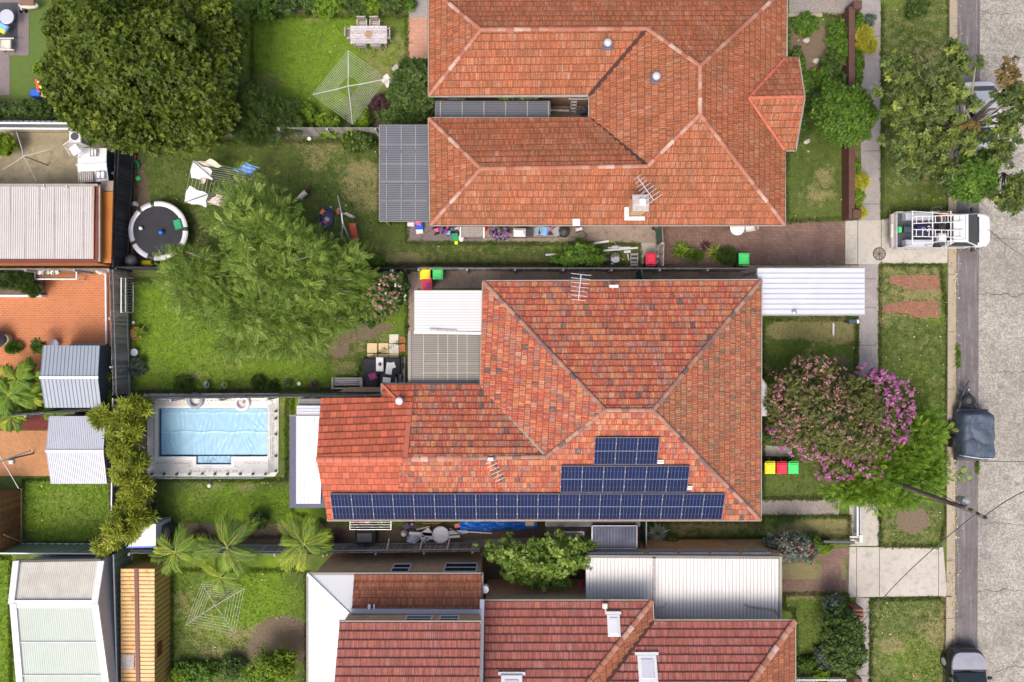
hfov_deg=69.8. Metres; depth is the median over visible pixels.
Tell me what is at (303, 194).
dog
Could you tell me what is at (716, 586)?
carport
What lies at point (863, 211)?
golden conifer
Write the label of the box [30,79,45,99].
toy slide
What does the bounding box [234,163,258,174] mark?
striped towel
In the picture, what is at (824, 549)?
yellow shrub
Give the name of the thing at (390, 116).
hedge
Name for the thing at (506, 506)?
solar panel
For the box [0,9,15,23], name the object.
side table
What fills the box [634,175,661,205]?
tv antenna
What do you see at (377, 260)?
lawn shrub
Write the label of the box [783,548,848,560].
driveway
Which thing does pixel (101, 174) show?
crate
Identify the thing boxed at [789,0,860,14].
front path
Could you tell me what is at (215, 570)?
palm
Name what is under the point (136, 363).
garden shrub
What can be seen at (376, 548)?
paling fence
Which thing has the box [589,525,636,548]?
corrugated roof
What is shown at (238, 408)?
pool ring
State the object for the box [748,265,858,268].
driveway
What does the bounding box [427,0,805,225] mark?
house
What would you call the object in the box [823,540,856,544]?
boundary fence
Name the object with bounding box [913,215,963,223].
ladder
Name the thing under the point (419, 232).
storage box
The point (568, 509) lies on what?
solar panel
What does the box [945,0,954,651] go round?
kerb
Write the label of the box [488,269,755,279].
side path
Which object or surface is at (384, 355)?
paving slab
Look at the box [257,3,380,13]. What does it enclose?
garden bed
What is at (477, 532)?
pole
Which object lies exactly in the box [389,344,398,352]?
paving slab
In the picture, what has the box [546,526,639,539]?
side path
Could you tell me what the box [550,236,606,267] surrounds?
leafy bush
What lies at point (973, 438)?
box trailer
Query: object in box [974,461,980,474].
verge weeds
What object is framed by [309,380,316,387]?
flower pot
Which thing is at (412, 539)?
plastic bundle
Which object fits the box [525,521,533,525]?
carton
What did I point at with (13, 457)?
clothes line
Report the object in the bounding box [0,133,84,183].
concrete yard
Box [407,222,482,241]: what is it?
patio
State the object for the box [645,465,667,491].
solar panel
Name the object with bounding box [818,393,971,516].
green tree
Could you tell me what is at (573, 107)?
ladder
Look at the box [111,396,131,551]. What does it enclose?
metal fence
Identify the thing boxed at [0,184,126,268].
garage
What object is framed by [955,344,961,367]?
verge weeds
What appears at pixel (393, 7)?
garden shrub
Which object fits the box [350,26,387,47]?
dining table
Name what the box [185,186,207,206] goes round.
hanging sheet
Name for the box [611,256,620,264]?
rubbish
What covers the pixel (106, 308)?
garden edging
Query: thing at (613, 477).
solar panel
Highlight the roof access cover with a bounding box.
[573,219,579,225]
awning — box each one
[296,405,319,414]
[298,397,332,404]
[460,226,484,237]
[762,378,766,415]
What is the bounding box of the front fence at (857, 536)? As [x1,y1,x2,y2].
[849,505,862,542]
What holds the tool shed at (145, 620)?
on the ground at (284, 628)
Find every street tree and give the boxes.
[871,36,1023,189]
[942,147,1002,205]
[985,169,1023,216]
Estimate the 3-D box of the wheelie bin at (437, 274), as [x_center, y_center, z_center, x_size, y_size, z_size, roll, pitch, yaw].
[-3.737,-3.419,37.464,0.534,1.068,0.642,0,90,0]
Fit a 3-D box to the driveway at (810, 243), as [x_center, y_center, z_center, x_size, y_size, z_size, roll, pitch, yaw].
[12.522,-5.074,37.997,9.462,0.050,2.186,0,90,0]
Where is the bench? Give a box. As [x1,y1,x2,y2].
[331,377,362,388]
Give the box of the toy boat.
[141,260,152,265]
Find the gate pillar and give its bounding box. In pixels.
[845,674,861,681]
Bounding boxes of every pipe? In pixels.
[594,240,608,243]
[602,247,637,251]
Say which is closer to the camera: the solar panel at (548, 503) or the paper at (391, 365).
the solar panel at (548, 503)
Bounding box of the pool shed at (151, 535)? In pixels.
[126,517,170,547]
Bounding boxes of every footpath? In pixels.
[849,505,878,545]
[855,597,869,681]
[858,264,878,504]
[861,0,880,219]
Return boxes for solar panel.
[330,493,353,519]
[351,493,373,519]
[372,493,393,519]
[393,493,414,519]
[413,493,434,519]
[434,493,455,519]
[455,493,475,519]
[476,493,496,519]
[496,493,516,519]
[517,493,537,519]
[538,493,558,519]
[558,493,579,519]
[560,465,581,491]
[579,493,599,519]
[581,465,603,491]
[594,437,615,464]
[599,493,620,519]
[602,465,624,491]
[615,437,637,464]
[619,493,641,519]
[624,465,646,491]
[636,437,659,464]
[640,493,662,519]
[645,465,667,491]
[660,493,683,519]
[666,465,689,491]
[681,493,704,519]
[701,493,724,519]
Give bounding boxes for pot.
[0,331,5,346]
[3,334,13,344]
[50,339,59,345]
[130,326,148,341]
[130,349,138,355]
[202,381,209,387]
[220,381,228,388]
[284,379,290,385]
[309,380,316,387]
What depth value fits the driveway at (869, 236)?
37.97 m
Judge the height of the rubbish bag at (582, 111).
0.619 m
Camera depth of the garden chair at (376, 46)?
37.52 m
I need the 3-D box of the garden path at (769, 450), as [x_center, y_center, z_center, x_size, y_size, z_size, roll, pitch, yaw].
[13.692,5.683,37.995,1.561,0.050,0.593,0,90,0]
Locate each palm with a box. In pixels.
[0,360,35,405]
[0,376,36,418]
[0,397,31,433]
[14,356,40,383]
[21,380,43,409]
[40,405,58,419]
[148,521,211,575]
[192,507,259,578]
[199,556,251,594]
[276,510,334,573]
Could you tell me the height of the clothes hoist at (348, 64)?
2.015 m
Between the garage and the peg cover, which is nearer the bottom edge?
the garage
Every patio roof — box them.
[289,415,324,507]
[379,124,428,225]
[408,331,480,382]
[414,290,481,334]
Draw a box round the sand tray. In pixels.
[19,3,38,8]
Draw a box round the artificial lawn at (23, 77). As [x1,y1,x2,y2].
[0,0,59,98]
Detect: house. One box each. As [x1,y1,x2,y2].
[0,488,22,552]
[306,553,796,681]
[316,279,762,521]
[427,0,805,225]
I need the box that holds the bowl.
[365,31,371,37]
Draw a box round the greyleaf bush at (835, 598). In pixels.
[822,592,846,620]
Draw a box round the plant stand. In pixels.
[34,271,84,280]
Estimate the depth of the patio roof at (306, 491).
35.32 m
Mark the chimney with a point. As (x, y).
(637, 208)
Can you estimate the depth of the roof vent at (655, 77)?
33.07 m
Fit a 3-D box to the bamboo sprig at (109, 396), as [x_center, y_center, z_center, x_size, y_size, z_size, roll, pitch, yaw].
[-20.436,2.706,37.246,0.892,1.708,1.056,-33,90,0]
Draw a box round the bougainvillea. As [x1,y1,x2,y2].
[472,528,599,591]
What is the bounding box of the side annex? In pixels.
[101,181,113,262]
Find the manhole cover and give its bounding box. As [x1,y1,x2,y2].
[873,247,885,259]
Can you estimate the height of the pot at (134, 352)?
0.300 m
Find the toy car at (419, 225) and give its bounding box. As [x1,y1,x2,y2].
[415,222,423,229]
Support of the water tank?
on the ground at (284, 628)
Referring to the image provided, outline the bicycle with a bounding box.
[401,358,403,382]
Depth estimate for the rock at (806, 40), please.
37.87 m
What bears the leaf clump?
on the ground at (284, 628)
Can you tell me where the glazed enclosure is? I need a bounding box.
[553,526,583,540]
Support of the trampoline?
on the ground at (284, 628)
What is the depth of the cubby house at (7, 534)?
37.16 m
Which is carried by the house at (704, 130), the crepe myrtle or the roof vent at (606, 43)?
the roof vent at (606, 43)
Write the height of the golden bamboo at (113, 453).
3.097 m
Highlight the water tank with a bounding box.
[161,521,177,540]
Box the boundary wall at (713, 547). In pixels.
[588,539,781,554]
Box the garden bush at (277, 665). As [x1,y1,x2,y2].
[239,643,297,681]
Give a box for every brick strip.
[882,301,939,317]
[889,275,938,288]
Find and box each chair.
[0,38,15,52]
[63,140,85,157]
[344,26,357,41]
[356,16,368,33]
[356,44,367,50]
[369,16,380,33]
[370,44,381,50]
[381,26,391,42]
[419,528,432,542]
[451,232,458,241]
[530,226,541,236]
[537,226,548,236]
[551,226,560,237]
[745,226,758,231]
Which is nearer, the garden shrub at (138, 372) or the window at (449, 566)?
the window at (449, 566)
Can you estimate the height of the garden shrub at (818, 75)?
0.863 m
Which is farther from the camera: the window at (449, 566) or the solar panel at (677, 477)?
the window at (449, 566)
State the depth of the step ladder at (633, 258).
37.83 m
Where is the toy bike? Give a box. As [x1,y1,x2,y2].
[19,7,26,12]
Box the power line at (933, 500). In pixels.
[913,496,954,505]
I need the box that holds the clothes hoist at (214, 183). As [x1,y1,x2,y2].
[184,161,257,206]
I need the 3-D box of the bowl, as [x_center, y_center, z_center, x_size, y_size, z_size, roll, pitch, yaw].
[-7.281,-15.559,37.245,0.380,0.030,0.374,0,90,0]
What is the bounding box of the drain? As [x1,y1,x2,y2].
[650,226,656,231]
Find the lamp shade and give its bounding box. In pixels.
[401,530,406,536]
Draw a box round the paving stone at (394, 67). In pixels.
[391,64,397,71]
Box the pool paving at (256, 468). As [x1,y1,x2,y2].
[144,393,278,475]
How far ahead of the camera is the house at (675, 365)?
34.03 m
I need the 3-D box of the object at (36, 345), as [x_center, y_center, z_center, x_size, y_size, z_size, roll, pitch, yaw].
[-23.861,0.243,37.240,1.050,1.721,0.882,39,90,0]
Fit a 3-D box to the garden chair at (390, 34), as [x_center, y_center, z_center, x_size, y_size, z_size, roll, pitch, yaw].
[-6.444,-15.672,37.545,0.550,0.910,0.530,0,90,0]
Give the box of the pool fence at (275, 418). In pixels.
[150,410,276,475]
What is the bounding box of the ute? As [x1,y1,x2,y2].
[889,208,989,251]
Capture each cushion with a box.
[0,22,9,32]
[368,372,377,380]
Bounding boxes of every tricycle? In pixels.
[432,227,445,234]
[441,226,448,235]
[449,226,459,232]
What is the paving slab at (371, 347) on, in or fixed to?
on the ground at (284, 628)
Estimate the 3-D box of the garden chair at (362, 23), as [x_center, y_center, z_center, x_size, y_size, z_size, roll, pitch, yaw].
[-7.643,-16.160,37.545,0.530,0.910,0.550,0,90,0]
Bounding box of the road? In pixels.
[977,0,1023,681]
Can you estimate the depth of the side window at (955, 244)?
36.66 m
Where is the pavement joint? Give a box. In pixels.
[856,11,1023,672]
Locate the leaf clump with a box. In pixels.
[811,90,818,104]
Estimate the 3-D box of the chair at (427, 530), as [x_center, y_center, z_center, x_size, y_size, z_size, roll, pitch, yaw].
[-4.351,9.876,37.569,0.518,0.862,0.532,-36,90,0]
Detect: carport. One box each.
[586,554,781,618]
[744,268,864,315]
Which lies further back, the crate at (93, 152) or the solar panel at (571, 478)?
the crate at (93, 152)
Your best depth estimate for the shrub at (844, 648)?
35.69 m
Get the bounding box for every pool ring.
[187,392,203,408]
[234,398,249,410]
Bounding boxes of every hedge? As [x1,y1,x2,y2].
[0,98,66,120]
[376,107,432,123]
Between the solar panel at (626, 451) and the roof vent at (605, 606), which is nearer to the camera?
the solar panel at (626, 451)
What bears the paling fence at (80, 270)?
on the terracotta patio at (66, 312)
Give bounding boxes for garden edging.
[71,343,106,344]
[105,274,107,343]
[788,13,821,17]
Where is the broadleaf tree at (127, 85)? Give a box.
[37,0,250,157]
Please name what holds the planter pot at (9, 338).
on the terracotta patio at (66, 312)
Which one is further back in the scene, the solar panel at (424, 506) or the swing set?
the swing set
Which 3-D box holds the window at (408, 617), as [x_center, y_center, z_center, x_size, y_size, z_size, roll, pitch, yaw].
[-4.166,12.417,32.800,1.200,0.700,0.070,0,90,0]
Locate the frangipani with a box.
[351,268,410,328]
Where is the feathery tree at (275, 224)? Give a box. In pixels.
[150,155,389,366]
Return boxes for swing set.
[337,196,358,240]
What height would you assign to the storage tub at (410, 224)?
0.300 m
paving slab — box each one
[367,343,376,352]
[379,343,388,352]
[379,354,388,357]
[389,334,398,342]
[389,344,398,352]
[389,354,398,357]
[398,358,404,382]
[399,344,404,351]
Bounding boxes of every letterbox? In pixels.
[843,319,858,323]
[846,603,863,618]
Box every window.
[157,640,161,657]
[390,563,411,571]
[405,615,432,619]
[439,615,459,619]
[443,562,477,571]
[447,98,465,99]
[568,98,587,99]
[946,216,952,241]
[947,242,973,246]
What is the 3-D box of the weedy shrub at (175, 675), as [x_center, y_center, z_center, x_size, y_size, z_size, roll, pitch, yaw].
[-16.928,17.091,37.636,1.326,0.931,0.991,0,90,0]
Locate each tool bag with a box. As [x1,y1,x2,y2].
[902,226,913,232]
[915,225,931,232]
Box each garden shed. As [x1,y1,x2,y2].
[39,345,121,407]
[45,413,111,483]
[76,148,124,188]
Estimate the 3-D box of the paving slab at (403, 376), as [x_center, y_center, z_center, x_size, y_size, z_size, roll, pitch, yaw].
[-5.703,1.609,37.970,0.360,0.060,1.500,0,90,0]
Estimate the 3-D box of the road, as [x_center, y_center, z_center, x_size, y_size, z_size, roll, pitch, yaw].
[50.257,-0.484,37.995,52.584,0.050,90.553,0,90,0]
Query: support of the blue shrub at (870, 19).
on the ground at (284, 628)
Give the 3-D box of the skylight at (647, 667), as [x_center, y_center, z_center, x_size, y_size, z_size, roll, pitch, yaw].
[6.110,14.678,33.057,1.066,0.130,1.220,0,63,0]
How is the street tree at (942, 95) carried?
on the ground at (284, 628)
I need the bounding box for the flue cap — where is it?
[483,584,488,592]
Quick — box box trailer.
[946,380,996,459]
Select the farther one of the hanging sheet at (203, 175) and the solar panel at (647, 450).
the hanging sheet at (203, 175)
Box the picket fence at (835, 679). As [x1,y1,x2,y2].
[796,676,845,681]
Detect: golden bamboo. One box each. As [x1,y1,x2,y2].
[85,404,110,432]
[89,535,123,558]
[95,402,140,435]
[98,520,136,550]
[102,425,145,456]
[105,440,136,469]
[105,501,129,526]
[106,462,137,486]
[112,521,143,542]
[113,392,156,418]
[113,448,152,476]
[114,485,155,514]
[117,412,151,436]
[119,472,156,497]
[123,507,160,534]
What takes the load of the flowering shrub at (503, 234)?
on the side path at (637, 234)
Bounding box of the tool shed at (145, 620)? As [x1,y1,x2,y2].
[121,558,170,681]
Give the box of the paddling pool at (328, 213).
[318,207,333,228]
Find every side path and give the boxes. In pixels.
[408,271,487,332]
[411,226,658,243]
[434,98,587,116]
[483,556,585,608]
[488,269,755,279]
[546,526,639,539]
[640,243,657,263]
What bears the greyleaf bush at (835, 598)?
on the ground at (284, 628)
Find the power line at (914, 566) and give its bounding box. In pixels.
[860,515,973,624]
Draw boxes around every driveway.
[662,222,844,263]
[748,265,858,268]
[782,580,848,590]
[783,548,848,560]
[822,558,840,579]
[845,206,947,263]
[848,547,945,596]
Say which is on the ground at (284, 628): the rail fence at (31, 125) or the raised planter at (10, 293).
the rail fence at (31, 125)
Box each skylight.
[498,672,524,681]
[605,611,620,636]
[635,652,658,681]
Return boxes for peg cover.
[381,74,391,87]
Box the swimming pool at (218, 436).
[153,400,273,471]
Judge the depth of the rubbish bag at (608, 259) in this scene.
37.79 m
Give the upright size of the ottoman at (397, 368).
0.420 m
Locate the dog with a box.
[297,186,311,199]
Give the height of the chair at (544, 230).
0.862 m
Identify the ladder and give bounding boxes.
[570,100,576,113]
[630,252,637,266]
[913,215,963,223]
[913,229,963,237]
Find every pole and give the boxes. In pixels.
[462,531,491,533]
[891,480,987,518]
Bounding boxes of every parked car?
[940,645,992,681]
[954,81,1001,157]
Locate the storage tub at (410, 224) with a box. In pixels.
[407,222,414,226]
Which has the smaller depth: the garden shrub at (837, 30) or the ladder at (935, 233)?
the ladder at (935, 233)
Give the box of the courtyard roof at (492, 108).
[435,101,549,116]
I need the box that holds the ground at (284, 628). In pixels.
[0,0,947,681]
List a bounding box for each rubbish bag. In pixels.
[578,107,587,115]
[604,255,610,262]
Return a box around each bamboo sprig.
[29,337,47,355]
[106,371,112,384]
[106,386,114,402]
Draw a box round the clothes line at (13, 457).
[0,450,33,488]
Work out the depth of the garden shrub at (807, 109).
37.53 m
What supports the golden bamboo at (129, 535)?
on the ground at (284, 628)
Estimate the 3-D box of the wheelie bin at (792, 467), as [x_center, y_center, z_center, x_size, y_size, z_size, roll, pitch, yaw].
[14.187,6.374,37.464,0.534,1.068,0.642,0,90,0]
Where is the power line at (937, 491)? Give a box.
[917,476,959,504]
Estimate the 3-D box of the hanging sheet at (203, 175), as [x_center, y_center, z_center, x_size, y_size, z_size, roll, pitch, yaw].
[-15.331,-8.380,36.279,1.084,0.359,0.822,13,90,0]
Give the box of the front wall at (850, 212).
[842,0,861,220]
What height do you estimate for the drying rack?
1.010 m
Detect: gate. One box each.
[635,269,643,279]
[640,521,646,548]
[655,226,663,244]
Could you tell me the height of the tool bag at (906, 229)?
0.300 m
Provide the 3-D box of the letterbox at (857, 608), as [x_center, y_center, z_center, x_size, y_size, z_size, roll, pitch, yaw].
[17.547,13.828,37.550,0.500,0.900,0.550,0,90,0]
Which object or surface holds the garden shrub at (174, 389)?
on the ground at (284, 628)
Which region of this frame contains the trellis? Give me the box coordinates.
[121,277,133,312]
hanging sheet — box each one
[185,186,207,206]
[191,161,212,179]
[197,159,222,167]
[207,194,225,205]
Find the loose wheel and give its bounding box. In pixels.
[610,251,621,263]
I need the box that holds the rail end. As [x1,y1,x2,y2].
[657,459,663,463]
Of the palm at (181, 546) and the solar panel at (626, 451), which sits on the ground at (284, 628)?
the palm at (181, 546)
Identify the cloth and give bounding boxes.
[383,377,390,382]
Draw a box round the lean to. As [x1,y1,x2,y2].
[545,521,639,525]
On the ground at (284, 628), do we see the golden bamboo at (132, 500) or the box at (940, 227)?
the golden bamboo at (132, 500)
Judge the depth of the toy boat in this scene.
37.79 m
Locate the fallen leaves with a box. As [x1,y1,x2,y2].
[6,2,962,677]
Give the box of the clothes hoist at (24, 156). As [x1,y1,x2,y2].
[4,131,52,181]
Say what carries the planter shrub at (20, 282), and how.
in the raised planter at (10, 293)
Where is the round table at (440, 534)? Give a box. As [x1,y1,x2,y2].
[432,526,448,542]
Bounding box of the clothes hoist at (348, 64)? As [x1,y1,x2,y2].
[313,50,384,123]
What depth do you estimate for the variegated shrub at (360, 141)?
37.14 m
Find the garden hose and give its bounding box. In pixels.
[468,231,585,238]
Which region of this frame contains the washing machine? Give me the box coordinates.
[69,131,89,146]
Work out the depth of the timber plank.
37.08 m
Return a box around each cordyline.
[189,524,210,543]
[321,523,350,544]
[699,238,711,251]
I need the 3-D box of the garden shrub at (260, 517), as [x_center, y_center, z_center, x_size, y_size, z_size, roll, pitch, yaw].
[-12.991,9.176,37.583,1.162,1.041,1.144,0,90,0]
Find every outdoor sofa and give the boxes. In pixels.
[361,374,378,386]
[380,372,397,386]
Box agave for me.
[647,522,670,539]
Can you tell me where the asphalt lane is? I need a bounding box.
[955,0,979,647]
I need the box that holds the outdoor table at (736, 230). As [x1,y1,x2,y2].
[730,226,744,234]
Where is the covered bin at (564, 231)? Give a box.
[559,226,569,237]
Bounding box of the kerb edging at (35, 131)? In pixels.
[0,129,71,132]
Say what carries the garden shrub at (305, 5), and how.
on the garden bed at (301, 11)
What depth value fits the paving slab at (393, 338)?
37.94 m
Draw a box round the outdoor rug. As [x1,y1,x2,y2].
[0,3,17,38]
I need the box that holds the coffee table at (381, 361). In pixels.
[376,357,383,370]
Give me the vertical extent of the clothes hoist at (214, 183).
1.915 m
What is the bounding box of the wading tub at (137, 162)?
[129,160,139,170]
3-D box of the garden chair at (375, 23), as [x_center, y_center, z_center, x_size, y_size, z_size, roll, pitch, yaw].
[-6.994,-16.160,37.545,0.530,0.910,0.550,0,90,0]
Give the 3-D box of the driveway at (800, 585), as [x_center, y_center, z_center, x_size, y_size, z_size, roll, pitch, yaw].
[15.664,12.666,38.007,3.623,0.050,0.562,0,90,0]
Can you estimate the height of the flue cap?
0.300 m
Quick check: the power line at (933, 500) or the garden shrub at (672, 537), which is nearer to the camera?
the power line at (933, 500)
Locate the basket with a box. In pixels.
[173,218,182,229]
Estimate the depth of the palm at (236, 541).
35.03 m
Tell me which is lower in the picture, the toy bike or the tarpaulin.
the tarpaulin
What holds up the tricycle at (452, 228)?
on the patio at (430, 236)
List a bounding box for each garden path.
[465,537,545,546]
[762,445,791,456]
[762,499,839,514]
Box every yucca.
[669,237,690,261]
[705,243,721,264]
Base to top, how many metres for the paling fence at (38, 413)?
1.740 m
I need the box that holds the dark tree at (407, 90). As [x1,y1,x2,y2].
[385,56,438,113]
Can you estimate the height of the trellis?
1.540 m
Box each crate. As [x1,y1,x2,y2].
[90,148,97,156]
[96,171,105,178]
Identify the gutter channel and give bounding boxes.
[952,0,956,644]
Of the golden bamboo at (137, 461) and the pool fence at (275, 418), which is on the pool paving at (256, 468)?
the pool fence at (275, 418)
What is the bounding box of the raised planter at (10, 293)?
[0,272,46,296]
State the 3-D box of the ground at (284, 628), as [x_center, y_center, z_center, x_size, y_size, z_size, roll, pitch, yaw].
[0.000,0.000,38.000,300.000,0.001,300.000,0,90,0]
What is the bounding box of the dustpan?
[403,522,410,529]
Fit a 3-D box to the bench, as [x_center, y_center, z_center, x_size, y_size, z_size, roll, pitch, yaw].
[-8.426,2.150,37.532,1.520,0.935,0.600,0,90,0]
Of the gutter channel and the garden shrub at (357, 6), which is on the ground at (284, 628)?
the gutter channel
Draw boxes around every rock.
[802,37,809,42]
[812,58,819,63]
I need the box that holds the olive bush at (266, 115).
[228,77,304,152]
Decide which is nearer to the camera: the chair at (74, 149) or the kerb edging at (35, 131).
the chair at (74, 149)
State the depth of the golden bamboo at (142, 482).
35.58 m
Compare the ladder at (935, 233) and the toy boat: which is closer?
the ladder at (935, 233)
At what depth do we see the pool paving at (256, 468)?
37.97 m
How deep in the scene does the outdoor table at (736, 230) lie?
37.28 m
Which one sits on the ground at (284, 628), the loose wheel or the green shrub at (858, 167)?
the green shrub at (858, 167)
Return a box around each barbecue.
[124,254,139,265]
[355,526,377,543]
[513,228,532,238]
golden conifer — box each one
[855,23,875,42]
[855,37,879,54]
[855,173,871,190]
[855,205,868,219]
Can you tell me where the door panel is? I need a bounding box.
[78,172,93,182]
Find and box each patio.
[0,0,28,94]
[0,269,118,376]
[0,431,49,475]
[407,18,427,58]
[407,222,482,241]
[409,0,427,17]
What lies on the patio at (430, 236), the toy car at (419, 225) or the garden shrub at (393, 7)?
the toy car at (419, 225)
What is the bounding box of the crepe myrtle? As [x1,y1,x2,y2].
[762,343,916,484]
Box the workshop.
[8,548,123,681]
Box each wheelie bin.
[420,269,430,279]
[422,277,432,289]
[433,269,443,279]
[643,253,655,266]
[734,253,748,266]
[762,459,774,473]
[771,459,786,473]
[782,459,798,473]
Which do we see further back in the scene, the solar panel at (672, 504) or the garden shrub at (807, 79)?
the garden shrub at (807, 79)
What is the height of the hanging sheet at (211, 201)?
0.360 m
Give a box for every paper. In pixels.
[385,362,391,374]
[389,362,395,368]
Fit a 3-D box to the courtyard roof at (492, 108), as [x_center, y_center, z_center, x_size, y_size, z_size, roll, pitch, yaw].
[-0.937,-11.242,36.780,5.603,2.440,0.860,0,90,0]
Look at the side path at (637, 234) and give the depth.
37.98 m
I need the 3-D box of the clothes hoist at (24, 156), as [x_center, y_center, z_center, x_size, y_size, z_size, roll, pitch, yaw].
[-23.818,-8.985,36.992,2.012,2.015,1.988,24,90,0]
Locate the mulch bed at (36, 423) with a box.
[0,416,48,429]
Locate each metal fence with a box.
[0,543,96,553]
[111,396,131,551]
[113,548,132,681]
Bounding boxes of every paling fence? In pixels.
[0,268,119,273]
[0,406,111,417]
[107,269,131,395]
[109,148,134,266]
[115,266,418,273]
[122,393,380,401]
[128,543,331,556]
[208,127,378,138]
[326,542,480,555]
[418,267,746,273]
[656,242,663,267]
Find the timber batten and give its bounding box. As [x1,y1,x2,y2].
[430,329,456,331]
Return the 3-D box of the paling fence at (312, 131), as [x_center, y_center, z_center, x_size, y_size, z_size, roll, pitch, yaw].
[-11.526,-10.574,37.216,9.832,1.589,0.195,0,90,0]
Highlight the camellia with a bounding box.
[761,530,818,564]
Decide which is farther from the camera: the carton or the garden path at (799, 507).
the garden path at (799, 507)
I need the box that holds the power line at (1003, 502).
[985,491,1023,515]
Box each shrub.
[0,132,19,157]
[0,267,44,298]
[32,60,44,77]
[128,366,147,377]
[129,356,145,370]
[167,665,189,681]
[171,374,196,392]
[172,381,184,392]
[173,657,218,681]
[217,654,247,680]
[237,0,274,22]
[247,509,269,530]
[250,374,266,389]
[266,380,279,390]
[269,0,300,19]
[293,102,320,126]
[298,0,317,16]
[309,0,346,20]
[315,112,340,137]
[340,124,376,153]
[341,0,366,17]
[348,103,372,126]
[361,0,382,15]
[365,252,385,267]
[370,93,391,110]
[377,0,405,14]
[404,0,416,12]
[489,226,511,241]
[499,98,536,100]
[665,532,677,541]
[684,249,704,262]
[715,245,738,264]
[762,430,784,444]
[790,46,806,69]
[791,10,819,37]
[797,655,816,673]
[798,119,812,144]
[802,68,814,98]
[802,92,815,122]
[807,533,823,548]
[811,64,833,89]
[813,645,831,669]
[813,665,829,681]
[815,538,834,555]
[818,47,846,76]
[818,601,868,681]
[824,18,847,48]
[826,66,846,84]
[829,36,847,65]
[855,12,864,32]
[855,46,864,85]
[855,159,861,174]
[855,187,866,206]
[864,13,876,26]
[905,0,930,19]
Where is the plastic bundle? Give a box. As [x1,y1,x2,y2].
[406,535,420,543]
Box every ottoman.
[363,358,379,374]
[384,358,400,373]
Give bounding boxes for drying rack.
[350,525,393,529]
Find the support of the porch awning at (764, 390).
attached to the house at (675, 365)
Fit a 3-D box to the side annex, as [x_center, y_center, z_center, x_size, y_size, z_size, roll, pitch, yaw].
[-19.783,-5.820,35.850,0.620,0.100,4.015,0,90,0]
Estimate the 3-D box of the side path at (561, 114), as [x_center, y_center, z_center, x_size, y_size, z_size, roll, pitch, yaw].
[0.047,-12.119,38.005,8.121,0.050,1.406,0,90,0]
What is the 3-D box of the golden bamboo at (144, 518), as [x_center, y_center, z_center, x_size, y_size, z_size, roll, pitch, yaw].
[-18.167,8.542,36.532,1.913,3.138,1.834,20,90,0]
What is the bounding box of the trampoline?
[128,201,192,261]
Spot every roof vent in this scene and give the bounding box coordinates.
[395,397,402,404]
[602,38,611,49]
[602,603,607,610]
[650,71,660,82]
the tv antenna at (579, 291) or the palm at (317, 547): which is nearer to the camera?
the tv antenna at (579, 291)
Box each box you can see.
[416,230,423,233]
[936,224,945,231]
[936,233,946,240]
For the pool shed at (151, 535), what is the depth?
36.30 m
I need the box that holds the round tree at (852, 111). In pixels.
[809,76,878,148]
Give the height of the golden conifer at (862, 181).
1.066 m
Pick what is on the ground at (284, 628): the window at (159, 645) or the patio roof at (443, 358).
the patio roof at (443, 358)
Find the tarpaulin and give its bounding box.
[460,521,536,530]
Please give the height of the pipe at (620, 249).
0.072 m
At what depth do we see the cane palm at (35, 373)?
36.73 m
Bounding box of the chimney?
[624,194,648,219]
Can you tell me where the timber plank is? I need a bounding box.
[550,109,568,111]
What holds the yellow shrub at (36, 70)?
on the artificial lawn at (23, 77)
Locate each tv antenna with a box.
[486,457,505,482]
[571,273,590,300]
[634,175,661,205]
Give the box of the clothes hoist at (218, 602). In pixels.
[186,584,242,633]
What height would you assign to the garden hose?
0.029 m
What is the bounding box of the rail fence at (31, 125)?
[0,121,71,129]
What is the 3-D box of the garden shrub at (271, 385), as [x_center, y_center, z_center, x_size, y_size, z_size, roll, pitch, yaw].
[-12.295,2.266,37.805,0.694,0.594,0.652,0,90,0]
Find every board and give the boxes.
[339,387,380,391]
[409,532,431,535]
[422,535,459,539]
[449,530,467,534]
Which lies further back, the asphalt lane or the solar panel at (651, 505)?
the asphalt lane
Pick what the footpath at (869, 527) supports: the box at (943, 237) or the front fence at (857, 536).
the front fence at (857, 536)
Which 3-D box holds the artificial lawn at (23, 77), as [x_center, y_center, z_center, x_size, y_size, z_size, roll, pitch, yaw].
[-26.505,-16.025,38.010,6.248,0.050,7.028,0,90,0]
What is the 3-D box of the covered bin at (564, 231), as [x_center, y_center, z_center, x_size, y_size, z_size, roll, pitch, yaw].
[2.672,-5.609,37.590,0.600,0.820,0.600,0,90,0]
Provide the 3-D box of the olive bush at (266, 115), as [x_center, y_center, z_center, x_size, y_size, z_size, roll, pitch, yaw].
[-12.318,-10.954,36.644,3.802,2.922,3.499,32,90,0]

